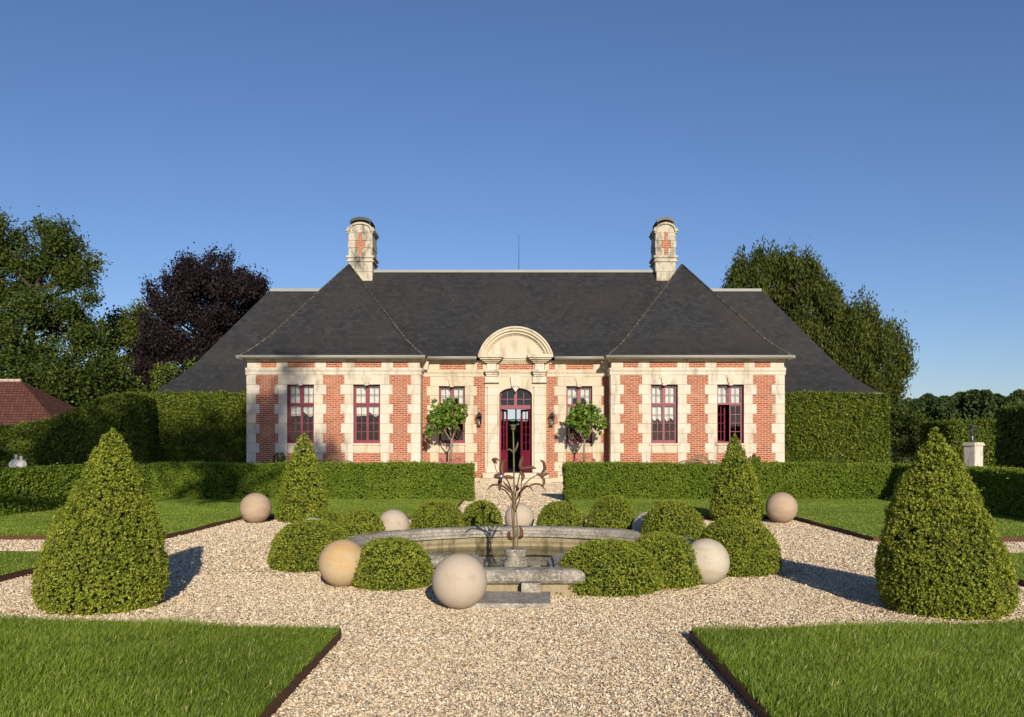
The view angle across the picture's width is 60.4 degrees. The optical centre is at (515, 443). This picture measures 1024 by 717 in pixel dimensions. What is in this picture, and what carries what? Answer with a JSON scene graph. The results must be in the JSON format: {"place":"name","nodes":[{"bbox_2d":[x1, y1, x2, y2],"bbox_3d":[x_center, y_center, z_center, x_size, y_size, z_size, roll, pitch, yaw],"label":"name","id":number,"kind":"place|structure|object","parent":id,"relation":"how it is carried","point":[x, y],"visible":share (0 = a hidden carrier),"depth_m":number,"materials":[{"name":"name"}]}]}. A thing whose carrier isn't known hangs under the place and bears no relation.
{"place":"outdoors","nodes":[
{"label":"outdoors","id":0,"kind":"place"},
{"bbox_2d":[9,454,26,467],"bbox_3d":[-14.977,0.968,26.500,0.680,1.264,0.480,0,0,0],"label":"stone statue","id":1,"kind":"object","parent":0,"point":[20,462],"visible":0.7,"depth_m":26.44,"materials":[{"name":"stone"}]},
{"bbox_2d":[0,550,50,575],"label":"grass","id":2,"kind":"structure","parent":0,"point":[25,559],"depth_m":11.41,"materials":[{"name":"green plant"}]},
{"bbox_2d":[0,613,340,716],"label":"lawn","id":3,"kind":"structure","parent":0,"point":[153,685],"depth_m":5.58,"materials":[{"name":"plant"}]},
{"bbox_2d":[0,498,462,535],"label":"lawn","id":4,"kind":"structure","parent":0,"point":[189,517],"depth_m":18.69,"materials":[{"name":"plant"}]},
{"bbox_2d":[425,546,572,566],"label":"water","id":5,"kind":"structure","parent":0,"point":[495,556],"depth_m":13.05,"materials":[{"name":"black liquid"}]},
{"bbox_2d":[0,482,1023,716],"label":"gravel path","id":6,"kind":"structure","parent":0,"point":[493,673],"depth_m":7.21,"materials":[{"name":"beige gravel"}]},
{"bbox_2d":[0,551,48,581],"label":"lawn edging","id":7,"kind":"object","parent":6,"relation":"on","point":[13,575],"visible":0.19,"depth_m":10.41,"materials":[{"name":"metal"}]},
{"bbox_2d":[0,388,144,467],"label":"tall hedge","id":8,"kind":"object","parent":6,"relation":"on","point":[74,435],"visible":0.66,"depth_m":33.58,"materials":[{"name":"green plant"}]},
{"bbox_2d":[0,461,155,515],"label":"hedge","id":9,"kind":"object","parent":6,"relation":"on","point":[24,489],"visible":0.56,"depth_m":19.89,"materials":[{"name":"green plant"}]},
{"bbox_2d":[29,428,171,616],"bbox_3d":[-4.061,0.745,8.660,1.312,1.796,1.311,0,0,0],"label":"boxwood cone","id":10,"kind":"object","parent":6,"relation":"on","point":[104,559],"visible":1,"depth_m":8.32,"materials":[{"name":"green plant"}]},
{"bbox_2d":[126,388,158,463],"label":"tall hedge","id":11,"kind":"object","parent":6,"relation":"on","point":[148,412],"visible":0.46,"depth_m":35.44,"materials":[{"name":"green plant"}]},
{"bbox_2d":[143,388,246,466],"bbox_3d":[-13.567,-0.316,37.526,5.833,4.104,1.419,0,0,0],"label":"tall hedge","id":12,"kind":"object","parent":6,"relation":"on","point":[199,426],"visible":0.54,"depth_m":37.13,"materials":[{"name":"green plant"}]},
{"bbox_2d":[92,622,340,716],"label":"lawn edging","id":13,"kind":"object","parent":6,"relation":"on","point":[277,702],"visible":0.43,"depth_m":5.76,"materials":[{"name":"metal"}]},
{"bbox_2d":[0,499,463,539],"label":"lawn edging","id":14,"kind":"object","parent":6,"relation":"on","point":[181,533],"visible":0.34,"depth_m":15.55,"materials":[{"name":"metal"}]},
{"bbox_2d":[240,493,271,522],"bbox_3d":[-5.200,1.298,17.599,0.614,0.614,0.614,-7,-7,14],"label":"stone ball","id":15,"kind":"object","parent":6,"relation":"on","point":[255,507],"visible":0.95,"depth_m":17.38,"materials":[{"name":"brown stone"}]},
{"bbox_2d":[272,451,285,462],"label":"flowering plant","id":16,"kind":"object","parent":6,"relation":"on","point":[280,456],"visible":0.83,"depth_m":34.48,"materials":[{"name":"green plant"}]},
{"bbox_2d":[273,433,330,522],"bbox_3d":[-4.364,0.726,18.001,1.126,1.890,1.154,0,0,-23],"label":"boxwood cone","id":17,"kind":"object","parent":6,"relation":"on","point":[302,492],"visible":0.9,"depth_m":17.73,"materials":[{"name":"green plant"}]},
{"bbox_2d":[266,518,350,572],"bbox_3d":[-2.626,1.286,11.296,1.149,0.676,1.136,0,0,0],"label":"boxwood bush","id":18,"kind":"object","parent":6,"relation":"on","point":[299,545],"visible":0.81,"depth_m":10.94,"materials":[{"name":"green plant"}]},
{"bbox_2d":[148,459,476,501],"bbox_3d":[-5.650,1.070,24.362,9.205,1.288,1.143,0,0,0],"label":"hedge","id":19,"kind":"object","parent":6,"relation":"on","point":[398,480],"visible":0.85,"depth_m":23.99,"materials":[{"name":"green plant"}]},
{"bbox_2d":[302,509,345,525],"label":"boxwood bush","id":20,"kind":"object","parent":6,"relation":"on","point":[336,518],"visible":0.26,"depth_m":13.22,"materials":[{"name":"green plant"}]},
{"bbox_2d":[318,454,355,462],"bbox_3d":[-7.233,1.021,34.750,1.900,1.158,0.559,0,0,0],"label":"garden bench","id":21,"kind":"object","parent":6,"relation":"on","point":[333,457],"visible":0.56,"depth_m":34.98,"materials":[{"name":"brown wood"}]},
{"bbox_2d":[318,539,363,586],"bbox_3d":[-1.931,1.339,9.819,0.530,0.530,0.530,8,-10,0],"label":"stone ball","id":22,"kind":"object","parent":6,"relation":"on","point":[337,564],"visible":0.84,"depth_m":9.62,"materials":[{"name":"stone"}]},
{"bbox_2d":[339,505,386,536],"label":"boxwood bush","id":23,"kind":"object","parent":6,"relation":"on","point":[359,521],"visible":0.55,"depth_m":12.95,"materials":[{"name":"green plant"}]},
{"bbox_2d":[350,533,434,591],"bbox_3d":[-1.370,1.315,9.845,0.992,0.612,0.979,0,0,0],"label":"boxwood bush","id":24,"kind":"object","parent":6,"relation":"on","point":[392,563],"visible":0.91,"depth_m":9.57,"materials":[{"name":"green plant"}]},
{"bbox_2d":[379,510,409,530],"bbox_3d":[-1.981,1.339,14.250,0.530,0.530,0.530,10,-2,-17],"label":"stone ball","id":25,"kind":"object","parent":6,"relation":"on","point":[395,520],"visible":0.44,"depth_m":14.06,"materials":[{"name":"beige stone"}]},
{"bbox_2d":[410,498,464,528],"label":"boxwood bush","id":26,"kind":"object","parent":6,"relation":"on","point":[438,513],"visible":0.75,"depth_m":14.48,"materials":[{"name":"green plant"}]},
{"bbox_2d":[439,458,460,463],"bbox_3d":[-2.585,1.101,34.900,0.824,0.997,0.824,0,0,0],"label":"planter box","id":27,"kind":"object","parent":6,"relation":"on","point":[459,460],"visible":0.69,"depth_m":34.52,"materials":[{"name":"pink paint"}]},
{"bbox_2d":[423,396,467,461],"bbox_3d":[-2.758,-0.556,34.897,1.892,2.772,1.410,0,0,0],"label":"tree","id":28,"kind":"object","parent":27,"relation":"on","point":[444,410],"visible":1,"depth_m":34.73,"materials":[{"name":"green plant"}]},
{"bbox_2d":[432,553,486,609],"bbox_3d":[-0.540,1.336,8.510,0.536,0.536,0.536,2,1,-24],"label":"stone ball","id":29,"kind":"object","parent":6,"relation":"on","point":[459,581],"visible":1,"depth_m":8.32,"materials":[{"name":"beige stone"}]},
{"bbox_2d":[460,499,503,526],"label":"boxwood bush","id":30,"kind":"object","parent":6,"relation":"on","point":[482,513],"visible":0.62,"depth_m":14.47,"materials":[{"name":"green plant"}]},
{"bbox_2d":[468,591,549,609],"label":"stone slab","id":31,"kind":"structure","parent":6,"relation":"on","point":[510,599],"depth_m":8.63,"materials":[{"name":"grey stone"}]},
{"bbox_2d":[521,581,539,591],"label":"stone block","id":32,"kind":"structure","parent":31,"relation":"on","point":[530,586],"depth_m":9.02,"materials":[{"name":"beige stone"}]},
{"bbox_2d":[154,217,877,482],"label":"brick house","id":33,"kind":"structure","parent":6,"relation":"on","point":[359,357],"depth_m":36.47,"materials":[{"name":"stone"}]},
{"bbox_2d":[285,385,314,452],"bbox_3d":[-8.670,-0.991,35.652,1.200,2.752,0.455,0,0,0],"label":"window","id":34,"kind":"structure","parent":33,"relation":"in","point":[300,398],"depth_m":35.69,"materials":[{"name":"paint"}]},
{"bbox_2d":[352,385,381,452],"bbox_3d":[-6.000,-0.991,35.652,1.200,2.752,0.455,0,0,0],"label":"window","id":35,"kind":"structure","parent":33,"relation":"in","point":[366,398],"depth_m":35.69,"materials":[{"name":"paint"}]},
{"bbox_2d":[437,386,465,452],"bbox_3d":[-2.640,-0.991,36.657,1.200,2.752,0.465,0,0,0],"label":"window","id":36,"kind":"structure","parent":33,"relation":"in","point":[458,392],"depth_m":36.67,"materials":[{"name":"paint"}]},
{"bbox_2d":[476,412,481,424],"bbox_3d":[-1.500,-1.010,36.320,0.230,0.520,0.350,0,0,0],"label":"wall lantern","id":37,"kind":"object","parent":33,"relation":"attached to","point":[478,414],"depth_m":36.18,"materials":[{"name":"black metal"}]},
{"bbox_2d":[499,388,531,471],"bbox_3d":[0.000,-0.550,37.050,1.360,3.520,0.640,0,0,0],"label":"door","id":38,"kind":"structure","parent":33,"relation":"in","point":[503,454],"depth_m":36.85,"materials":[{"name":"paint"}]},
{"bbox_2d":[502,409,528,467],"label":"rear door","id":39,"kind":"structure","parent":33,"relation":"in","point":[515,419],"depth_m":44.11,"materials":[{"name":"paint"}]},
{"bbox_2d":[549,412,554,424],"bbox_3d":[1.500,-1.010,36.320,0.230,0.520,0.350,0,0,0],"label":"wall lantern","id":40,"kind":"object","parent":33,"relation":"attached to","point":[551,414],"depth_m":36.20,"materials":[{"name":"black metal"}]},
{"bbox_2d":[565,386,593,452],"bbox_3d":[2.640,-0.991,36.657,1.200,2.752,0.465,0,0,0],"label":"window","id":41,"kind":"structure","parent":33,"relation":"in","point":[573,446],"depth_m":36.67,"materials":[{"name":"paint"}]},
{"bbox_2d":[650,385,679,452],"bbox_3d":[6.000,-0.991,35.646,1.200,2.752,0.443,0,0,0],"label":"window","id":42,"kind":"structure","parent":33,"relation":"in","point":[663,398],"depth_m":35.69,"materials":[{"name":"paint"}]},
{"bbox_2d":[716,385,745,452],"bbox_3d":[8.670,-0.991,35.724,1.200,2.752,0.598,0,0,0],"label":"window","id":43,"kind":"structure","parent":33,"relation":"in","point":[732,395],"depth_m":35.70,"materials":[{"name":"paint"}]},
{"bbox_2d":[9,563,1022,704],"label":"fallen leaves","id":44,"kind":"object","parent":6,"relation":"on","point":[615,657],"visible":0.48,"depth_m":8.61,"materials":[{"name":"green plant"}]},
{"bbox_2d":[504,503,533,525],"bbox_3d":[0.070,1.336,15.699,0.536,0.536,0.536,6,-9,7],"label":"stone ball","id":45,"kind":"object","parent":6,"relation":"on","point":[525,515],"visible":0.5,"depth_m":15.51,"materials":[{"name":"beige stone"}]},
{"bbox_2d":[349,526,695,595],"bbox_3d":[0.151,1.705,11.836,4.652,0.790,4.971,0,0,-37],"label":"fountain","id":46,"kind":"object","parent":6,"relation":"on","point":[553,577],"visible":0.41,"depth_m":13.24,"materials":[{"name":"stone"}]},
{"bbox_2d":[486,425,548,548],"bbox_3d":[0.029,0.611,11.607,0.877,1.709,0.376,0,0,-8],"label":"flower sculpture","id":47,"kind":"object","parent":46,"relation":"on","point":[500,475],"visible":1,"depth_m":11.64,"materials":[{"name":"brown metal"}]},
{"bbox_2d":[535,501,585,526],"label":"boxwood bush","id":48,"kind":"object","parent":6,"relation":"on","point":[562,513],"visible":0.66,"depth_m":14.57,"materials":[{"name":"green plant"}]},
{"bbox_2d":[584,495,635,529],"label":"boxwood bush","id":49,"kind":"object","parent":6,"relation":"on","point":[614,511],"visible":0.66,"depth_m":14.16,"materials":[{"name":"green plant"}]},
{"bbox_2d":[557,535,665,597],"bbox_3d":[1.018,1.327,9.579,1.225,0.656,1.129,0,0,0],"label":"boxwood bush","id":50,"kind":"object","parent":6,"relation":"on","point":[615,567],"visible":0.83,"depth_m":9.22,"materials":[{"name":"green plant"}]},
{"bbox_2d":[632,512,646,530],"bbox_3d":[2.100,1.342,13.900,0.524,0.524,0.524,4,2,16],"label":"stone ball","id":51,"kind":"object","parent":6,"relation":"on","point":[636,523],"visible":0.17,"depth_m":13.78,"materials":[{"name":"grey stone"}]},
{"bbox_2d":[634,529,703,588],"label":"boxwood bush","id":52,"kind":"object","parent":6,"relation":"on","point":[673,556],"visible":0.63,"depth_m":9.69,"materials":[{"name":"green plant"}]},
{"bbox_2d":[638,499,707,539],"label":"boxwood bush","id":53,"kind":"object","parent":6,"relation":"on","point":[680,518],"visible":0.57,"depth_m":12.74,"materials":[{"name":"green plant"}]},
{"bbox_2d":[676,454,720,463],"bbox_3d":[7.285,1.021,34.750,1.900,1.158,0.559,0,0,0],"label":"garden bench","id":54,"kind":"object","parent":6,"relation":"on","point":[698,461],"visible":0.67,"depth_m":34.99,"materials":[{"name":"brown wood"}]},
{"bbox_2d":[687,538,729,584],"bbox_3d":[2.159,1.342,9.970,0.524,0.524,0.524,9,-3,-8],"label":"stone ball","id":55,"kind":"object","parent":6,"relation":"on","point":[712,558],"visible":0.78,"depth_m":9.77,"materials":[{"name":"grey stone"}]},
{"bbox_2d":[559,458,901,500],"bbox_3d":[5.909,1.038,24.349,9.384,1.271,1.199,0,0,0],"label":"hedge","id":56,"kind":"object","parent":6,"relation":"on","point":[812,480],"visible":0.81,"depth_m":23.95,"materials":[{"name":"green plant"}]},
{"bbox_2d":[708,434,764,521],"bbox_3d":[4.516,0.765,17.994,1.129,1.933,1.169,0,0,0],"label":"boxwood cone","id":57,"kind":"object","parent":6,"relation":"on","point":[736,491],"visible":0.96,"depth_m":17.73,"materials":[{"name":"green plant"}]},
{"bbox_2d":[696,515,784,577],"bbox_3d":[2.739,1.259,10.900,1.128,0.745,1.128,0,0,0],"label":"boxwood bush","id":58,"kind":"object","parent":6,"relation":"on","point":[750,545],"visible":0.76,"depth_m":10.53,"materials":[{"name":"green plant"}]},
{"bbox_2d":[747,453,760,462],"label":"leafy plant","id":59,"kind":"object","parent":6,"relation":"on","point":[752,459],"visible":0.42,"depth_m":34.45,"materials":[{"name":"green plant"}]},
{"bbox_2d":[765,492,797,522],"bbox_3d":[5.319,1.293,17.600,0.624,0.624,0.624,7,-5,7],"label":"stone ball","id":60,"kind":"object","parent":6,"relation":"on","point":[781,507],"visible":0.98,"depth_m":17.38,"materials":[{"name":"brown stone"}]},
{"bbox_2d":[567,499,1023,542],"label":"lawn edging","id":61,"kind":"object","parent":6,"relation":"on","point":[1004,539],"visible":0.19,"depth_m":15.49,"materials":[{"name":"metal"}]},
{"bbox_2d":[784,388,894,463],"bbox_3d":[13.376,-0.301,37.670,5.446,4.109,1.621,0,0,0],"label":"tall hedge","id":62,"kind":"object","parent":6,"relation":"on","point":[834,426],"visible":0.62,"depth_m":37.15,"materials":[{"name":"green plant"}]},
{"bbox_2d":[689,623,1013,716],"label":"lawn edging","id":63,"kind":"object","parent":6,"relation":"on","point":[734,683],"visible":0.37,"depth_m":5.84,"materials":[{"name":"metal"}]},
{"bbox_2d":[891,435,923,463],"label":"shrub","id":64,"kind":"object","parent":6,"relation":"on","point":[911,450],"visible":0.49,"depth_m":42.72,"materials":[{"name":"green plant"}]},
{"bbox_2d":[918,417,970,456],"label":"tall hedge","id":65,"kind":"object","parent":6,"relation":"on","point":[925,426],"visible":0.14,"depth_m":40.51,"materials":[{"name":"green plant"}]},
{"bbox_2d":[872,426,1021,621],"bbox_3d":[4.110,0.737,8.446,1.294,1.798,1.344,0,0,0],"label":"boxwood cone","id":66,"kind":"object","parent":6,"relation":"on","point":[941,553],"visible":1,"depth_m":8.11,"materials":[{"name":"green plant"}]},
{"bbox_2d":[894,460,1023,517],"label":"hedge","id":67,"kind":"object","parent":6,"relation":"on","point":[1002,492],"visible":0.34,"depth_m":18.83,"materials":[{"name":"green plant"}]},
{"bbox_2d":[936,416,999,466],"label":"tall hedge","id":68,"kind":"object","parent":6,"relation":"on","point":[955,434],"visible":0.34,"depth_m":37.99,"materials":[{"name":"green plant"}]},
{"bbox_2d":[989,402,1023,468],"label":"tall hedge","id":69,"kind":"object","parent":6,"relation":"on","point":[1009,429],"visible":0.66,"depth_m":23.30,"materials":[{"name":"green plant"}]},
{"bbox_2d":[1001,553,1023,585],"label":"lawn edging","id":70,"kind":"object","parent":6,"relation":"on","point":[1021,582],"visible":0.08,"depth_m":9.86,"materials":[{"name":"metal"}]},
{"bbox_2d":[0,0,1023,420],"label":"sky","id":71,"kind":"structure","parent":0,"point":[888,135],"materials":[{"name":"blue"}]},
{"bbox_2d":[564,400,607,461],"bbox_3d":[2.777,-0.440,34.835,1.797,2.637,1.175,0,0,0],"label":"tree","id":72,"kind":"object","parent":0,"point":[576,417],"visible":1,"depth_m":34.74,"materials":[{"name":"green plant"}]},
{"bbox_2d":[568,498,1023,536],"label":"lawn","id":73,"kind":"structure","parent":0,"point":[839,517],"depth_m":18.95,"materials":[{"name":"plant"}]},
{"bbox_2d":[691,616,1023,716],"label":"lawn","id":74,"kind":"structure","parent":0,"point":[854,691],"depth_m":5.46,"materials":[{"name":"plant"}]},
{"bbox_2d":[962,442,984,466],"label":"stone pillar","id":75,"kind":"structure","parent":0,"point":[973,453],"depth_m":29.85,"materials":[{"name":"stone"}]},
{"bbox_2d":[967,424,977,441],"bbox_3d":[15.581,-0.355,30.000,0.230,0.630,0.230,0,0,0],"label":"pillar lantern","id":76,"kind":"object","parent":75,"relation":"on","point":[973,437],"visible":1,"depth_m":29.95,"materials":[{"name":"black metal"}]},
{"bbox_2d":[998,552,1023,579],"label":"grass","id":77,"kind":"structure","parent":0,"point":[1015,557],"depth_m":11.27,"materials":[{"name":"green plant"}]},
{"label":"ground","id":78,"kind":"structure","parent":0,"visible":0},
{"bbox_2d":[0,379,73,424],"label":"outbuilding","id":79,"kind":"structure","parent":78,"relation":"on","point":[20,401],"depth_m":45.92,"materials":[{"name":"tile"}]},
{"bbox_2d":[2,367,106,406],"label":"background wood","id":80,"kind":"object","parent":78,"relation":"on","point":[69,387],"depth_m":80.34,"materials":[{"name":"green plant"}]},
{"bbox_2d":[0,206,113,375],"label":"oak tree","id":81,"kind":"object","parent":78,"relation":"on","point":[66,271],"visible":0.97,"depth_m":57.28,"materials":[{"name":"green plant"}]},
{"bbox_2d":[0,311,149,406],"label":"oak tree","id":82,"kind":"object","parent":78,"relation":"on","point":[61,378],"visible":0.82,"depth_m":53.52,"materials":[{"name":"green plant"}]},
{"bbox_2d":[94,294,164,383],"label":"ash tree","id":83,"kind":"object","parent":78,"relation":"on","point":[127,326],"visible":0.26,"depth_m":63.21,"materials":[{"name":"green plant"}]},
{"bbox_2d":[147,357,195,391],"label":"linden tree","id":84,"kind":"object","parent":78,"relation":"on","point":[171,370],"visible":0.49,"depth_m":47.65,"materials":[{"name":"green plant"}]},
{"bbox_2d":[125,242,272,391],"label":"copper beech","id":85,"kind":"object","parent":78,"relation":"on","point":[229,294],"visible":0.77,"depth_m":58.70,"materials":[{"name":"purple plant"}]},
{"bbox_2d":[504,417,527,466],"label":"garden hedge","id":86,"kind":"object","parent":78,"relation":"on","point":[510,446],"visible":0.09,"depth_m":56.01,"materials":[{"name":"green plant"}]},
{"bbox_2d":[720,233,919,422],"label":"yew tree","id":87,"kind":"object","parent":78,"relation":"on","point":[855,342],"visible":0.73,"depth_m":56.76,"materials":[{"name":"green plant"}]},
{"bbox_2d":[889,402,937,463],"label":"tree","id":88,"kind":"object","parent":78,"relation":"on","point":[904,425],"visible":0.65,"depth_m":45.64,"materials":[{"name":"green plant"}]},
{"bbox_2d":[889,389,1023,450],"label":"distant wood","id":89,"kind":"object","parent":78,"relation":"on","point":[973,403],"visible":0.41,"depth_m":179.28,"materials":[{"name":"green plant"}]}
]}

